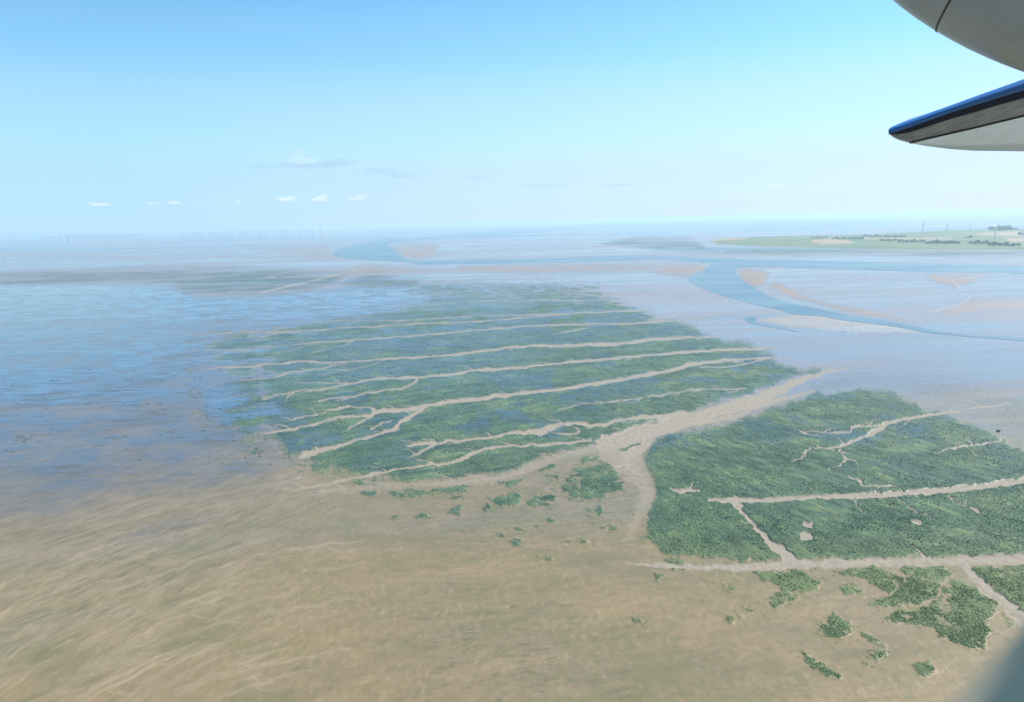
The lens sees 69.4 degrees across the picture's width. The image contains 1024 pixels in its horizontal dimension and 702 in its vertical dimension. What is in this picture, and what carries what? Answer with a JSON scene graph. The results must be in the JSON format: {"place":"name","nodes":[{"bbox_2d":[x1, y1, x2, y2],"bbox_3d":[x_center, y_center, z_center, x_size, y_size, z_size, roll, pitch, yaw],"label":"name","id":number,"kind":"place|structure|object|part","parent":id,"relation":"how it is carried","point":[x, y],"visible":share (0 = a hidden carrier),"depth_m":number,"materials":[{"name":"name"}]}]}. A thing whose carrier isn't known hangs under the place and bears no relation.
{"place":"outdoors","nodes":[
{"label":"outdoors","id":0,"kind":"place"},
{"bbox_2d":[0,285,540,383],"bbox_3d":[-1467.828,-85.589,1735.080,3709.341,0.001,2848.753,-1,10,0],"label":"shallow water","id":1,"kind":"structure","parent":0,"point":[77,313],"depth_m":1811.10,"materials":[{"name":"blue liquid"}]},
{"bbox_2d":[0,209,1023,701],"bbox_3d":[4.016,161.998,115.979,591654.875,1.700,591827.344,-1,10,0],"label":"mudflat","id":2,"kind":"structure","parent":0,"point":[132,569],"depth_m":549.88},
{"bbox_2d":[4,269,1023,685],"bbox_3d":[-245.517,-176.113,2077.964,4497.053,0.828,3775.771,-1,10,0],"label":"marsh grass","id":3,"kind":"structure","parent":2,"relation":"on","point":[960,601],"depth_m":520.15,"materials":[{"name":"green plant"}]},
{"bbox_2d":[332,219,900,264],"bbox_3d":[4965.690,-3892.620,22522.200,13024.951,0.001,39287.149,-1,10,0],"label":"tidal channel","id":4,"kind":"object","parent":2,"relation":"in","point":[379,250],"visible":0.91,"depth_m":9884.40,"materials":[{"name":"liquid"}]},
{"bbox_2d":[745,317,796,331],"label":"tidal channel","id":5,"kind":"object","parent":2,"relation":"in","point":[752,320],"visible":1,"depth_m":1245.48,"materials":[{"name":"liquid"}]},
{"bbox_2d":[628,256,1023,340],"bbox_3d":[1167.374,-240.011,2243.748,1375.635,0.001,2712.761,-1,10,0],"label":"tidal channel","id":6,"kind":"object","parent":2,"relation":"in","point":[719,276],"visible":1,"depth_m":2253.07,"materials":[{"name":"liquid"}]},
{"bbox_2d":[994,223,998,241],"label":"wind turbine","id":7,"kind":"object","parent":2,"relation":"on","point":[995,226],"visible":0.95,"depth_m":3900.54,"materials":[{"name":"white metal"}]},
{"bbox_2d":[0,0,1023,233],"label":"sky","id":8,"kind":"structure","parent":0,"point":[116,115],"materials":[{"name":"blue"}]},
{"bbox_2d":[888,0,1023,701],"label":"airplane","id":9,"kind":"object","parent":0,"point":[993,120],"visible":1,"depth_m":5.20,"materials":[{"name":"white paint"}]},
{"bbox_3d":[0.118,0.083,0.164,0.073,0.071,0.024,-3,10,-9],"label":"window frame","id":10,"kind":"part","parent":9,"relation":"part of","materials":[{"name":"beige plastic"}]}
]}

